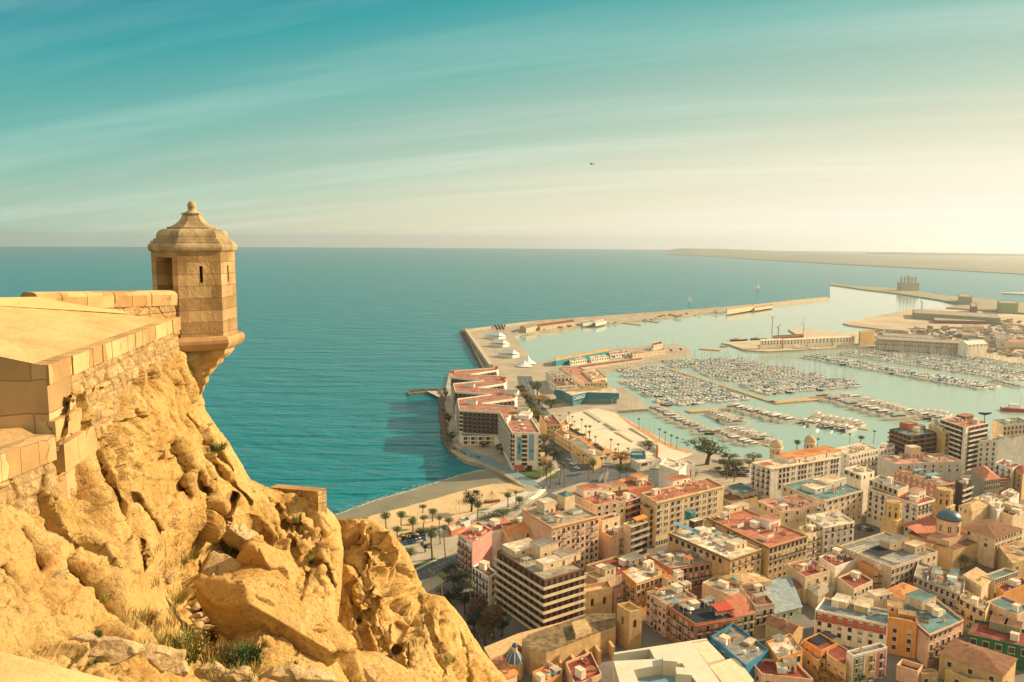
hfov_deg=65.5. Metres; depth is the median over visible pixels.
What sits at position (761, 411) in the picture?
motor yacht
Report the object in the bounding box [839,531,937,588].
museum
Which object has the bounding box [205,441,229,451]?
shrub
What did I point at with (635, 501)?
window
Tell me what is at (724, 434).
motor yacht
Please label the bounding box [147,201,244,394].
sentry turret
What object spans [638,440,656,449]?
leafy tree
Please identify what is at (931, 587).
window
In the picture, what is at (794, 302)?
breakwater arm
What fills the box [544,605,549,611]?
window
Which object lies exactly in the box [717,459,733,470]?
leafy tree
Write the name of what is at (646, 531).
window
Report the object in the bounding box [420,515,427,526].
palm tree
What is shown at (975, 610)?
window
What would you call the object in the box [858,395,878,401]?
motor yacht
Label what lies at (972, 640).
window
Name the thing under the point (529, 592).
window
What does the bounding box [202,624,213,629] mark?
stone
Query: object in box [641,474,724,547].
hotel building
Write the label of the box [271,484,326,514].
ruined wall
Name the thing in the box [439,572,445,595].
young palm
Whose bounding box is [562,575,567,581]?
window
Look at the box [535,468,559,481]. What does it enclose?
kerb
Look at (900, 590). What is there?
apartment building
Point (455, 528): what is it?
beach bar
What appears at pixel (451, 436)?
leafy tree
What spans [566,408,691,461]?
parking plaza
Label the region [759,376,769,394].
sailing boat
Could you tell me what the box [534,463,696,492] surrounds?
junction
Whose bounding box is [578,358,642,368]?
pier wall
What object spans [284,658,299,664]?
shrub
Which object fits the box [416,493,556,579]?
avenue
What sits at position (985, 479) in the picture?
market hall
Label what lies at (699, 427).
motor yacht
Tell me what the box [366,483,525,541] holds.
beach
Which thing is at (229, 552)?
grass tuft
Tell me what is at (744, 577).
apartment building
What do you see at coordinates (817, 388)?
sailing boat
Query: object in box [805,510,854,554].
apartment building
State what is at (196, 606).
stone
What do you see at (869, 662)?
apartment building
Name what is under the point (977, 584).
apartment building
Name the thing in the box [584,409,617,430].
plaza strip
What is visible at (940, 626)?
apartment building
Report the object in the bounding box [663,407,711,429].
pontoon
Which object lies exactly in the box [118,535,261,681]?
dry grass
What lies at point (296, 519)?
grass tuft
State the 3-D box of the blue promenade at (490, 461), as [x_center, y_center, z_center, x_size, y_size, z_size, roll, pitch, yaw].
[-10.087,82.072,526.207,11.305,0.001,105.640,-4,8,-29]
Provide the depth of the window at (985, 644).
282.11 m
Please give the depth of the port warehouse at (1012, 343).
1134.87 m
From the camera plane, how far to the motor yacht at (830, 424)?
648.83 m
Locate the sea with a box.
[0,247,1023,513]
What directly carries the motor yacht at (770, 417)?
on the harbour water
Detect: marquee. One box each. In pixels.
[486,331,505,338]
[489,339,509,347]
[498,349,519,357]
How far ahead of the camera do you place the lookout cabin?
1064.30 m
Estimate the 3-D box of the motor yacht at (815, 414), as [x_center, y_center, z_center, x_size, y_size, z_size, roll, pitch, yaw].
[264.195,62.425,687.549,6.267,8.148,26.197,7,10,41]
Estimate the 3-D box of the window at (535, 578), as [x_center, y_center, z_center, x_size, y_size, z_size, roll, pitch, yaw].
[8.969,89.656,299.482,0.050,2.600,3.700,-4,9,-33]
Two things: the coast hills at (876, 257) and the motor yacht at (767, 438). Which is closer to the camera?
the motor yacht at (767, 438)
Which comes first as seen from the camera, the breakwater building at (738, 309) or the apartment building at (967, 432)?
the apartment building at (967, 432)
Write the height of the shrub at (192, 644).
0.643 m
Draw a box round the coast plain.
[666,252,1023,274]
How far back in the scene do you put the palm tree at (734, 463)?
492.69 m
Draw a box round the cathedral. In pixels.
[880,487,977,570]
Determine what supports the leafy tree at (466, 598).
on the city ground at (510, 370)
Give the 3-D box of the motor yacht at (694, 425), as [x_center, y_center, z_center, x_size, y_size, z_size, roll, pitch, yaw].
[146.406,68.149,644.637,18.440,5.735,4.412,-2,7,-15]
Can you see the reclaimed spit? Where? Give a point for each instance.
(904, 320)
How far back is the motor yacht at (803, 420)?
665.08 m
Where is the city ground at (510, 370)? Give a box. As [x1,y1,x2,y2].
[400,309,768,591]
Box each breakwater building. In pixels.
[726,304,753,313]
[754,303,772,310]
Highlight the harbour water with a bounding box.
[516,285,1023,458]
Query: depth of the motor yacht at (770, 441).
595.95 m
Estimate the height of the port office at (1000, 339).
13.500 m
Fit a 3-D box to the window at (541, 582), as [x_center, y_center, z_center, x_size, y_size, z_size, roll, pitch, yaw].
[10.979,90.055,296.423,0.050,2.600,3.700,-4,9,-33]
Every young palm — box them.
[428,570,434,593]
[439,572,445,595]
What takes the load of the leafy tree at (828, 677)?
on the old town streets
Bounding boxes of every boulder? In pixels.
[52,569,68,579]
[69,632,101,648]
[88,635,144,664]
[142,644,186,672]
[164,571,177,584]
[167,660,189,676]
[194,576,356,665]
[194,661,229,681]
[200,551,241,576]
[221,523,258,550]
[222,666,257,681]
[236,541,300,585]
[261,663,338,681]
[322,616,356,649]
[337,649,366,681]
[354,665,380,681]
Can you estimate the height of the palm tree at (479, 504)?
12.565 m
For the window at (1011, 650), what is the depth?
278.28 m
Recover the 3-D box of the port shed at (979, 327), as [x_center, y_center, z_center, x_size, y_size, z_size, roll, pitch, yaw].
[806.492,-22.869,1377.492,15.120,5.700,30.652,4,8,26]
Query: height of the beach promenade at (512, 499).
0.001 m
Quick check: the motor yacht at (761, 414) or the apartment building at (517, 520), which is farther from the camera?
the motor yacht at (761, 414)
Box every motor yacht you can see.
[647,405,660,410]
[652,407,673,414]
[657,413,680,417]
[663,416,686,420]
[667,418,691,423]
[668,415,688,420]
[674,420,689,424]
[676,419,700,427]
[683,421,701,428]
[690,425,704,431]
[691,426,710,434]
[704,408,726,415]
[704,426,726,434]
[707,409,731,416]
[710,413,733,418]
[714,429,725,435]
[716,413,742,421]
[717,432,729,436]
[719,415,745,423]
[721,400,744,409]
[722,432,741,439]
[723,416,750,424]
[723,435,740,441]
[724,426,737,430]
[730,405,743,411]
[731,425,752,431]
[731,438,753,444]
[736,404,750,412]
[736,440,758,445]
[742,429,765,436]
[744,405,760,415]
[744,442,762,446]
[747,433,766,438]
[751,432,772,439]
[752,408,766,416]
[755,411,770,417]
[760,436,775,442]
[761,409,777,419]
[763,413,780,421]
[764,437,782,444]
[772,412,788,421]
[779,417,799,423]
[798,416,808,424]
[809,409,823,418]
[809,416,821,427]
[810,390,828,397]
[818,392,834,400]
[818,413,825,420]
[819,419,826,427]
[822,393,844,401]
[822,413,833,421]
[824,419,835,429]
[828,414,840,422]
[830,398,843,402]
[833,423,841,429]
[836,416,844,422]
[837,397,852,405]
[838,398,857,406]
[838,421,848,431]
[841,391,859,397]
[842,416,854,423]
[844,395,865,399]
[845,425,857,432]
[848,400,866,409]
[849,418,861,425]
[853,405,871,410]
[856,420,865,426]
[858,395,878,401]
[861,407,879,413]
[869,398,892,404]
[869,409,890,415]
[878,401,889,407]
[880,409,895,416]
[883,401,907,408]
[883,409,912,419]
[888,405,909,410]
[893,405,913,411]
[898,408,917,413]
[908,407,931,415]
[912,412,928,417]
[923,411,936,419]
[931,412,943,420]
[943,410,952,415]
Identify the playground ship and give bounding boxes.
[484,492,499,502]
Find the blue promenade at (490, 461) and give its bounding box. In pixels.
[461,447,539,486]
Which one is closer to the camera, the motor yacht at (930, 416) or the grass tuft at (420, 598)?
the grass tuft at (420, 598)
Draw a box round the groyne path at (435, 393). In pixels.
[427,391,450,447]
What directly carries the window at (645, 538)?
in the apartment building at (635, 530)
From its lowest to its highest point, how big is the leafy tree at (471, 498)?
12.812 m
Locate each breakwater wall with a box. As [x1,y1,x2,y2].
[464,297,827,331]
[465,329,492,367]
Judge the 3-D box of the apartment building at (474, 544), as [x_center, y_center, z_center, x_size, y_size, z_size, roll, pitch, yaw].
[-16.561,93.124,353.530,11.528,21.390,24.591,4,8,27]
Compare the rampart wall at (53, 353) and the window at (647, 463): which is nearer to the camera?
the rampart wall at (53, 353)
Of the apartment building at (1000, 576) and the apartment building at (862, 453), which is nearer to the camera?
the apartment building at (1000, 576)
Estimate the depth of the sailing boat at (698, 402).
741.02 m
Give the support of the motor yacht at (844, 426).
on the harbour water
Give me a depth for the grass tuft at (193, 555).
21.04 m
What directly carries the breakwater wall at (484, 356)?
on the city ground at (510, 370)
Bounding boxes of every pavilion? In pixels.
[630,451,645,462]
[631,454,660,471]
[725,482,757,499]
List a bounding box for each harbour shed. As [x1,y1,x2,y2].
[520,323,536,332]
[537,319,574,329]
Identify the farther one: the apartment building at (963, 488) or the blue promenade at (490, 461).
the blue promenade at (490, 461)
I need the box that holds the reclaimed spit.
[843,308,1023,330]
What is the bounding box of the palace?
[751,432,841,499]
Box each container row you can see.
[912,309,1000,323]
[933,317,985,323]
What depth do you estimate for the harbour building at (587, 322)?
1404.27 m
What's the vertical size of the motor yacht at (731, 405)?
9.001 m
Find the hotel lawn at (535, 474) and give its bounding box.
[518,469,558,479]
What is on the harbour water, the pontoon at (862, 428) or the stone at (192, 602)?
the pontoon at (862, 428)
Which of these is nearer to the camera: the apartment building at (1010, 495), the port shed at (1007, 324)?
the apartment building at (1010, 495)
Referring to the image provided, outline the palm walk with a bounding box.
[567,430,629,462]
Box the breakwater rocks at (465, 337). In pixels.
[459,330,485,367]
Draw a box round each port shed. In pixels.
[961,334,977,338]
[962,325,971,331]
[973,325,983,329]
[1002,322,1010,326]
[1011,327,1021,332]
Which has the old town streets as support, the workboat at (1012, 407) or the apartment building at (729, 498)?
the apartment building at (729, 498)
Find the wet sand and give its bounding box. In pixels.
[334,470,511,518]
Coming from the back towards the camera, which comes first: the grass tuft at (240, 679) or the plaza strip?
the plaza strip
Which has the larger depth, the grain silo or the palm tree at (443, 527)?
the grain silo
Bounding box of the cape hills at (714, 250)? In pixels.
[664,248,1023,255]
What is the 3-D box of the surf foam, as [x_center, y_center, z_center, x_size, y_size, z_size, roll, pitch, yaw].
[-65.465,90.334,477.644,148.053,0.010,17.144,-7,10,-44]
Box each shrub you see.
[84,658,98,666]
[88,627,103,636]
[137,608,161,624]
[163,620,212,665]
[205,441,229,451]
[206,636,233,660]
[215,634,266,668]
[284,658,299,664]
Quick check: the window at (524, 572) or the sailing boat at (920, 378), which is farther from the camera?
the sailing boat at (920, 378)
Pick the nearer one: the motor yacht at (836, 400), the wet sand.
the wet sand
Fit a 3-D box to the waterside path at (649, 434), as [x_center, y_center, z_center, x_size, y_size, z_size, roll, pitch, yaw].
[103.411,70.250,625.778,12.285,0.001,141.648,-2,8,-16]
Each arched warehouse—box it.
[760,338,782,348]
[782,338,805,347]
[806,336,832,346]
[833,335,854,345]
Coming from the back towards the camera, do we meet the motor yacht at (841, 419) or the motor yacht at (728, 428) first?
the motor yacht at (841, 419)
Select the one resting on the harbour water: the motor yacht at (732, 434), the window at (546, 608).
the motor yacht at (732, 434)
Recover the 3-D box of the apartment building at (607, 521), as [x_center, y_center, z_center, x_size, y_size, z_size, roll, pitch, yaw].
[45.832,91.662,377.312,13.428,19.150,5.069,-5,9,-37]
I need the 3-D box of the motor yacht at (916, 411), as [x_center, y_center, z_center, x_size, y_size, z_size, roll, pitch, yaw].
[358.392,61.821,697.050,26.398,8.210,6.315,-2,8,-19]
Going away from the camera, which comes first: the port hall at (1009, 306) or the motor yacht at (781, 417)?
the motor yacht at (781, 417)
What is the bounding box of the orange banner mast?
[655,445,657,469]
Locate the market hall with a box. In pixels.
[971,465,1000,497]
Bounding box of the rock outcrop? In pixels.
[337,518,507,681]
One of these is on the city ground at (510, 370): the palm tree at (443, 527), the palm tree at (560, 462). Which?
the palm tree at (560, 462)
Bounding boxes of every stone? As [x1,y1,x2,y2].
[189,599,197,605]
[189,612,202,618]
[189,621,203,629]
[190,602,200,610]
[191,618,205,622]
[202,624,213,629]
[203,616,209,623]
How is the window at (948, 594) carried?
in the apartment building at (947, 589)
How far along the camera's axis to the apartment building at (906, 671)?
269.50 m
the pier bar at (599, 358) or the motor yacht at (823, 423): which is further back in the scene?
the pier bar at (599, 358)
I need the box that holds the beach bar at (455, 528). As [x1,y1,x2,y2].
[447,520,464,536]
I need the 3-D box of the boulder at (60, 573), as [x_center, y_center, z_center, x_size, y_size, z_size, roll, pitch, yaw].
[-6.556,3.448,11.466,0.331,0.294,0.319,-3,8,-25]
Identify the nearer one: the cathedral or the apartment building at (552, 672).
the apartment building at (552, 672)
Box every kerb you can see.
[415,559,435,570]
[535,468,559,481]
[574,462,625,465]
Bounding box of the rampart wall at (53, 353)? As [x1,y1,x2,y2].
[0,297,180,498]
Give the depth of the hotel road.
700.80 m
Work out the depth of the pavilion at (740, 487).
456.20 m
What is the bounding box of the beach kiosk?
[458,516,469,527]
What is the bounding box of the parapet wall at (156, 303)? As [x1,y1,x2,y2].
[21,290,177,317]
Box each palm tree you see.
[379,511,390,528]
[392,525,402,537]
[396,511,406,525]
[406,547,415,557]
[407,516,417,532]
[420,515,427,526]
[424,526,439,558]
[428,508,437,520]
[436,515,442,543]
[441,524,447,557]
[444,517,453,524]
[464,578,474,617]
[472,499,482,521]
[499,510,508,518]
[504,492,511,506]
[516,496,524,508]
[548,464,551,487]
[558,460,562,485]
[562,463,566,487]
[588,459,596,472]
[616,464,625,478]
[731,460,736,481]
[959,554,971,570]
[971,557,980,566]
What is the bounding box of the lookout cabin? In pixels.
[652,341,662,349]
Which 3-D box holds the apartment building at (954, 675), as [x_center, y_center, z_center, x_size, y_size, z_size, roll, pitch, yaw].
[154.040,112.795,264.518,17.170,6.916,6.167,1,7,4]
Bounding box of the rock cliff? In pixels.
[0,350,350,681]
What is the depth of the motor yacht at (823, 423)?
653.66 m
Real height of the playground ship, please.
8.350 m
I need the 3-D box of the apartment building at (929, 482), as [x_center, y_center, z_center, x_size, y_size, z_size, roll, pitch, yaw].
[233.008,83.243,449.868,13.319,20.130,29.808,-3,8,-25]
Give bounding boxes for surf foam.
[335,470,483,514]
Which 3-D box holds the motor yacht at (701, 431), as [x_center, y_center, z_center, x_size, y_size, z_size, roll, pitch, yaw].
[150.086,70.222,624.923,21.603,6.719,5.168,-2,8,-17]
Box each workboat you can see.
[730,334,747,340]
[750,335,766,339]
[1000,401,1023,411]
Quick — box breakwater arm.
[773,298,829,305]
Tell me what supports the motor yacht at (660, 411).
on the harbour water
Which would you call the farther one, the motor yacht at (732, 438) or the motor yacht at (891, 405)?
the motor yacht at (891, 405)
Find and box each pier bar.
[569,356,586,365]
[590,354,608,362]
[609,350,628,357]
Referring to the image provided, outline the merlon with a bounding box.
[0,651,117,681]
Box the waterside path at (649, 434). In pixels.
[618,414,692,452]
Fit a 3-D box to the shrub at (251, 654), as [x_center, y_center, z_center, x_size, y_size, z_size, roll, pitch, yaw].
[-5.212,6.091,15.404,1.054,0.481,1.034,-5,9,-36]
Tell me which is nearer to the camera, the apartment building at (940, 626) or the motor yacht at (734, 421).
the apartment building at (940, 626)
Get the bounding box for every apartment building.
[457,521,491,585]
[471,560,496,605]
[484,518,511,565]
[487,655,505,671]
[494,537,585,629]
[500,662,517,681]
[502,521,530,543]
[503,516,522,526]
[522,491,599,567]
[532,661,561,681]
[565,652,601,681]
[568,481,625,524]
[584,563,615,585]
[586,552,644,584]
[598,512,619,558]
[602,525,623,559]
[612,472,653,513]
[612,583,623,614]
[620,492,641,521]
[621,559,666,616]
[623,514,649,558]
[641,503,652,546]
[646,569,696,636]
[647,548,712,593]
[658,458,685,487]
[665,595,736,643]
[680,460,694,480]
[702,570,764,602]
[704,516,722,527]
[711,623,768,678]
[717,572,771,589]
[723,490,756,507]
[723,593,755,637]
[739,583,774,639]
[754,657,813,681]
[757,494,825,530]
[764,576,802,622]
[764,615,803,644]
[766,633,802,666]
[781,474,862,525]
[786,558,829,603]
[792,578,802,601]
[799,523,821,562]
[800,641,819,675]
[803,631,837,669]
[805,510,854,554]
[807,581,833,608]
[814,593,887,647]
[819,547,856,592]
[821,658,825,671]
[826,643,847,681]
[837,442,877,476]
[837,569,872,601]
[844,464,874,513]
[846,642,886,681]
[853,588,893,608]
[858,561,882,589]
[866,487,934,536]
[869,475,908,496]
[877,445,961,483]
[878,442,894,455]
[887,421,936,454]
[887,582,923,603]
[887,600,917,657]
[894,468,953,503]
[896,659,922,681]
[903,589,964,667]
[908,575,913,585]
[913,562,964,614]
[917,668,937,681]
[928,423,949,454]
[938,413,989,474]
[938,638,1017,681]
[944,669,1007,681]
[954,477,973,511]
[958,499,988,526]
[958,590,989,632]
[961,519,1022,567]
[963,567,991,601]
[967,614,1023,670]
[973,492,1004,504]
[977,434,1023,471]
[982,568,1017,599]
[987,595,1023,628]
[988,498,1004,521]
[991,417,1023,438]
[994,459,1020,488]
[996,577,1023,603]
[997,539,1023,578]
[999,476,1010,495]
[1000,501,1023,538]
[1001,488,1018,503]
[1013,464,1023,500]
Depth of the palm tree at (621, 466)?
496.85 m
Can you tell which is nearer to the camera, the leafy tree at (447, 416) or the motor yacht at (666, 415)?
the leafy tree at (447, 416)
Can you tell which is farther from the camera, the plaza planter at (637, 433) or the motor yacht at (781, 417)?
the motor yacht at (781, 417)
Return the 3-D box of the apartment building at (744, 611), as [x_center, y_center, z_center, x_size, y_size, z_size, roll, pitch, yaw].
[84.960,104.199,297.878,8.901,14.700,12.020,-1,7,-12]
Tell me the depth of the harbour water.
938.12 m
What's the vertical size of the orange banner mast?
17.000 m
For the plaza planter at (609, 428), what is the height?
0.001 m
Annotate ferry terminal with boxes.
[876,336,961,353]
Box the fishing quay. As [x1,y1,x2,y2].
[721,326,1023,364]
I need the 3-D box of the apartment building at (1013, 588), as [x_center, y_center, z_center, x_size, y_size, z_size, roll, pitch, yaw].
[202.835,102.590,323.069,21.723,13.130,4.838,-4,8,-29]
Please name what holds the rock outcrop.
on the castle hill at (388, 669)
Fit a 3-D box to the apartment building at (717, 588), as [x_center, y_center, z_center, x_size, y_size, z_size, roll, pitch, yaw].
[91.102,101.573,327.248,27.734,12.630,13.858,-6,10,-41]
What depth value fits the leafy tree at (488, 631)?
291.47 m
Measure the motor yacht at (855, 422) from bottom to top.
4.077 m
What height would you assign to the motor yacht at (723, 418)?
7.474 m
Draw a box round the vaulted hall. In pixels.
[958,340,987,356]
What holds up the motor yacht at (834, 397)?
on the harbour water
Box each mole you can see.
[830,283,1023,313]
[1002,292,1023,294]
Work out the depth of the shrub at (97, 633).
10.76 m
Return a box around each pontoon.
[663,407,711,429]
[721,429,769,446]
[807,418,869,429]
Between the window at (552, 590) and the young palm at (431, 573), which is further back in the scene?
the window at (552, 590)
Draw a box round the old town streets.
[427,473,1023,681]
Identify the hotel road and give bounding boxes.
[517,376,572,467]
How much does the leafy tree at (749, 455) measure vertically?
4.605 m
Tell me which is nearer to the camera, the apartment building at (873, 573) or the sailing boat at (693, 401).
the apartment building at (873, 573)
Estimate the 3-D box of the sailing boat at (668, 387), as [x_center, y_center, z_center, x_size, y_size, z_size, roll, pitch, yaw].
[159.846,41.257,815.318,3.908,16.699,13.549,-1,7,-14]
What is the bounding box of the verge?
[413,557,435,568]
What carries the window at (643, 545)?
in the apartment building at (635, 530)
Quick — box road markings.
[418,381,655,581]
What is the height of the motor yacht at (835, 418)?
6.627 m
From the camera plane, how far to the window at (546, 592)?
295.97 m
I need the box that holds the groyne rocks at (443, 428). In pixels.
[406,388,480,457]
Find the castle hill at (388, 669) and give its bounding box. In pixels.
[353,651,428,681]
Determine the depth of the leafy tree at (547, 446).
546.59 m
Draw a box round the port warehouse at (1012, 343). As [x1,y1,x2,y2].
[1004,339,1023,347]
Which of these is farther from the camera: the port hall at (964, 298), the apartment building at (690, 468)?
the port hall at (964, 298)
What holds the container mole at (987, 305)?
on the harbour water
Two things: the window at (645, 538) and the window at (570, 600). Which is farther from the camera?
the window at (645, 538)
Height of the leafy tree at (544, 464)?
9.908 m
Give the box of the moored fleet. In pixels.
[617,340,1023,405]
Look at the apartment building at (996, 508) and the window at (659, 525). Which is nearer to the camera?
the window at (659, 525)
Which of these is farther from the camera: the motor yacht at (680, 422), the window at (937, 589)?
the motor yacht at (680, 422)
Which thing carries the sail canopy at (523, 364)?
on the city ground at (510, 370)
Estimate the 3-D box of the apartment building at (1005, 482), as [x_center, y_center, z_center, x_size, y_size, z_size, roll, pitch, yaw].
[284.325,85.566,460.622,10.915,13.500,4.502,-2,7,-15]
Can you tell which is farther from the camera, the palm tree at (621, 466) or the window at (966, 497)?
the palm tree at (621, 466)
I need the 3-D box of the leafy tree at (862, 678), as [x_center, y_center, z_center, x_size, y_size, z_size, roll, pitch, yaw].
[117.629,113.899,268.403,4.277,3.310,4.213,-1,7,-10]
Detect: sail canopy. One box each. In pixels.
[516,360,531,366]
[520,355,535,363]
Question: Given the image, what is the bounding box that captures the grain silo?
[897,276,918,290]
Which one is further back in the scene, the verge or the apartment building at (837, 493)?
the apartment building at (837, 493)
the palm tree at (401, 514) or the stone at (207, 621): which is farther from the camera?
the palm tree at (401, 514)
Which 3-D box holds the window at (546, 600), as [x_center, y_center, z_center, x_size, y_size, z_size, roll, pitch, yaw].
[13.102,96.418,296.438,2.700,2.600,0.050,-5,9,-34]
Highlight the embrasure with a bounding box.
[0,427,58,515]
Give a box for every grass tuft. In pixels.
[95,590,116,601]
[168,589,189,605]
[182,546,205,563]
[214,662,257,681]
[219,543,237,554]
[291,513,303,522]
[340,517,351,523]
[409,589,425,603]
[444,654,456,664]
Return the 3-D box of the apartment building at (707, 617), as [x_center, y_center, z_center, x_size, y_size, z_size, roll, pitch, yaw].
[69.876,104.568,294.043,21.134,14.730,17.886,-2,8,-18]
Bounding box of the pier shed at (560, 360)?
[554,348,609,365]
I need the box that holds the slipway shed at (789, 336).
[773,334,803,345]
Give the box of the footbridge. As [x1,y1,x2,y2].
[519,489,545,508]
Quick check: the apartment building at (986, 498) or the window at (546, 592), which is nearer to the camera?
the window at (546, 592)
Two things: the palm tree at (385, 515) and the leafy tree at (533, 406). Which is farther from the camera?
the leafy tree at (533, 406)
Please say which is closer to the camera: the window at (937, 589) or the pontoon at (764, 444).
the window at (937, 589)
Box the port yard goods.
[536,310,1023,357]
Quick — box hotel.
[449,366,540,470]
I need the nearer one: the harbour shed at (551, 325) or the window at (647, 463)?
the window at (647, 463)
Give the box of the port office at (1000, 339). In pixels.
[995,334,1008,347]
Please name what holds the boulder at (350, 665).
on the rock cliff
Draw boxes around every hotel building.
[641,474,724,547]
[668,509,762,577]
[706,502,807,579]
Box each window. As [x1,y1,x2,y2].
[497,552,501,560]
[502,555,506,563]
[507,558,511,566]
[512,562,516,569]
[517,565,521,573]
[522,568,527,576]
[527,588,532,596]
[527,596,532,604]
[528,572,532,580]
[533,575,538,583]
[538,604,543,611]
[539,578,543,586]
[544,580,549,586]
[544,589,549,594]
[544,597,549,603]
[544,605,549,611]
[544,613,549,619]
[550,578,555,585]
[550,587,555,593]
[556,576,561,583]
[561,600,566,605]
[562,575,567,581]
[567,573,572,579]
[567,598,572,603]
[573,571,578,578]
[625,505,639,513]
[625,511,639,519]
[626,498,639,505]
[631,525,639,532]
[631,533,638,538]
[631,539,638,545]
[631,546,638,552]
[639,530,647,536]
[639,536,646,542]
[639,543,646,549]
[640,522,647,529]
[641,461,651,466]
[656,523,661,528]
[656,529,661,534]
[657,504,662,509]
[796,655,800,662]
[924,582,928,588]
[929,584,933,591]
[935,586,939,593]
[940,588,944,595]
[945,591,950,598]
[946,661,951,667]
[951,593,956,600]
[959,599,964,607]
[961,494,970,500]
[962,482,971,489]
[962,489,970,495]
[966,602,971,610]
[967,667,972,674]
[970,638,976,644]
[972,606,977,614]
[978,610,984,618]
[982,640,988,648]
[995,643,1001,651]
[1007,646,1014,654]
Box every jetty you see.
[662,367,773,402]
[685,407,729,413]
[699,348,722,350]
[772,397,818,404]
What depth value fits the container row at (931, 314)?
1538.27 m
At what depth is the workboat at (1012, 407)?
717.05 m
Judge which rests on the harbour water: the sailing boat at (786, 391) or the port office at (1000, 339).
the sailing boat at (786, 391)
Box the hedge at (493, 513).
[475,509,500,520]
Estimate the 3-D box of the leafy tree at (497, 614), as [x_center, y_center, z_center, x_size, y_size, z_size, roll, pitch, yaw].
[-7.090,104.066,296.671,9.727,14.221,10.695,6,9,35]
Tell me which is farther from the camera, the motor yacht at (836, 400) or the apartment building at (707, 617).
the motor yacht at (836, 400)
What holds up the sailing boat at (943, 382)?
on the harbour water
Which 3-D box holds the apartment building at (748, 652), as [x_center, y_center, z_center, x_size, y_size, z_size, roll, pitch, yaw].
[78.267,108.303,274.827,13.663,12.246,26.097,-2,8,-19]
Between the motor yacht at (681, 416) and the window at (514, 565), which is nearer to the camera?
the window at (514, 565)
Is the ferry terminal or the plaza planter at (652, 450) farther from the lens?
the ferry terminal
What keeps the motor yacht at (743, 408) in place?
on the harbour water
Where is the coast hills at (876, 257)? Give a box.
[800,255,988,259]
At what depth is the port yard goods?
1303.25 m
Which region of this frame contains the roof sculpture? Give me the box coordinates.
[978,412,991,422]
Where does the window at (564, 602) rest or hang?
in the apartment building at (540, 582)
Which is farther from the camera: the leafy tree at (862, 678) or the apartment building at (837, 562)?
the apartment building at (837, 562)
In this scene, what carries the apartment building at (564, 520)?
on the old town streets
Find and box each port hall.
[958,293,971,304]
[970,303,977,312]
[997,300,1018,312]
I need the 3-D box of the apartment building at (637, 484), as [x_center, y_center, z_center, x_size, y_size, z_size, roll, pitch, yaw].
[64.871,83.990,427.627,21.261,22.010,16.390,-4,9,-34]
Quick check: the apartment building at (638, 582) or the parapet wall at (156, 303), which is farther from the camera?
the apartment building at (638, 582)
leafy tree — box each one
[405,532,417,538]
[414,527,425,534]
[419,542,430,551]
[435,586,461,604]
[440,562,470,588]
[443,387,447,400]
[445,412,451,425]
[447,430,455,442]
[455,586,477,613]
[461,490,482,511]
[463,608,483,634]
[466,593,487,617]
[470,629,482,642]
[473,619,495,645]
[476,441,487,446]
[479,600,504,638]
[495,443,503,453]
[495,610,510,636]
[515,384,524,392]
[528,394,549,404]
[528,404,536,409]
[532,381,540,394]
[540,455,548,465]
[540,461,555,470]
[541,433,551,445]
[541,444,558,455]
[544,398,561,408]
[544,447,567,459]
[610,450,630,463]
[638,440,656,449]
[679,436,729,464]
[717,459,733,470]
[721,452,740,459]
[724,458,743,471]
[745,452,761,460]
[807,666,850,681]
[857,674,867,681]
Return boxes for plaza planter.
[583,412,600,422]
[603,423,616,430]
[629,428,647,439]
[636,441,658,454]
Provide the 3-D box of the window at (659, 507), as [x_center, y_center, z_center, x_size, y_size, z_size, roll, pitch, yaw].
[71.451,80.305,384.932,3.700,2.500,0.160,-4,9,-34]
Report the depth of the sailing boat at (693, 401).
740.74 m
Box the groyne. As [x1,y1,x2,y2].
[406,391,455,457]
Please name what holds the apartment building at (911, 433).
on the old town streets
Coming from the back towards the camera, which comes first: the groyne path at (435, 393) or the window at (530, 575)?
the groyne path at (435, 393)
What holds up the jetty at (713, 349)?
on the harbour water
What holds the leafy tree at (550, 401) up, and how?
on the city ground at (510, 370)
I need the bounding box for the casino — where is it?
[554,387,618,405]
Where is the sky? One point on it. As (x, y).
(768, 125)
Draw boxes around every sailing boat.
[664,376,670,389]
[679,386,686,405]
[680,384,690,405]
[691,388,697,404]
[694,384,702,404]
[707,385,716,402]
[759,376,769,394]
[783,377,791,393]
[813,373,822,390]
[904,357,914,376]
[918,360,930,379]
[922,361,931,380]
[932,357,944,377]
[940,363,952,383]
[948,365,956,384]
[976,369,988,389]
[988,366,1000,388]
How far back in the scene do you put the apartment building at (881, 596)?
310.17 m
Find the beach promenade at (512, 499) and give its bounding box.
[401,490,531,546]
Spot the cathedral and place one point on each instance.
(940, 532)
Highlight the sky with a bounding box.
[0,0,1023,252]
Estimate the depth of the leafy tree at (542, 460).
523.22 m
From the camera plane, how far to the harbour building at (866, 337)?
1153.77 m
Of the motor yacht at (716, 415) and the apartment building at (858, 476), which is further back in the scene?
the motor yacht at (716, 415)
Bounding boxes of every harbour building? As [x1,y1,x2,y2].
[540,414,560,439]
[546,370,572,382]
[549,380,576,390]
[555,429,574,451]
[559,367,607,387]
[560,420,568,430]
[570,438,602,469]
[581,320,593,325]
[583,369,606,381]
[594,319,605,325]
[631,348,664,358]
[858,330,874,345]
[881,332,936,338]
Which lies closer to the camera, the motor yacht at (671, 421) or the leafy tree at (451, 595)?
the leafy tree at (451, 595)

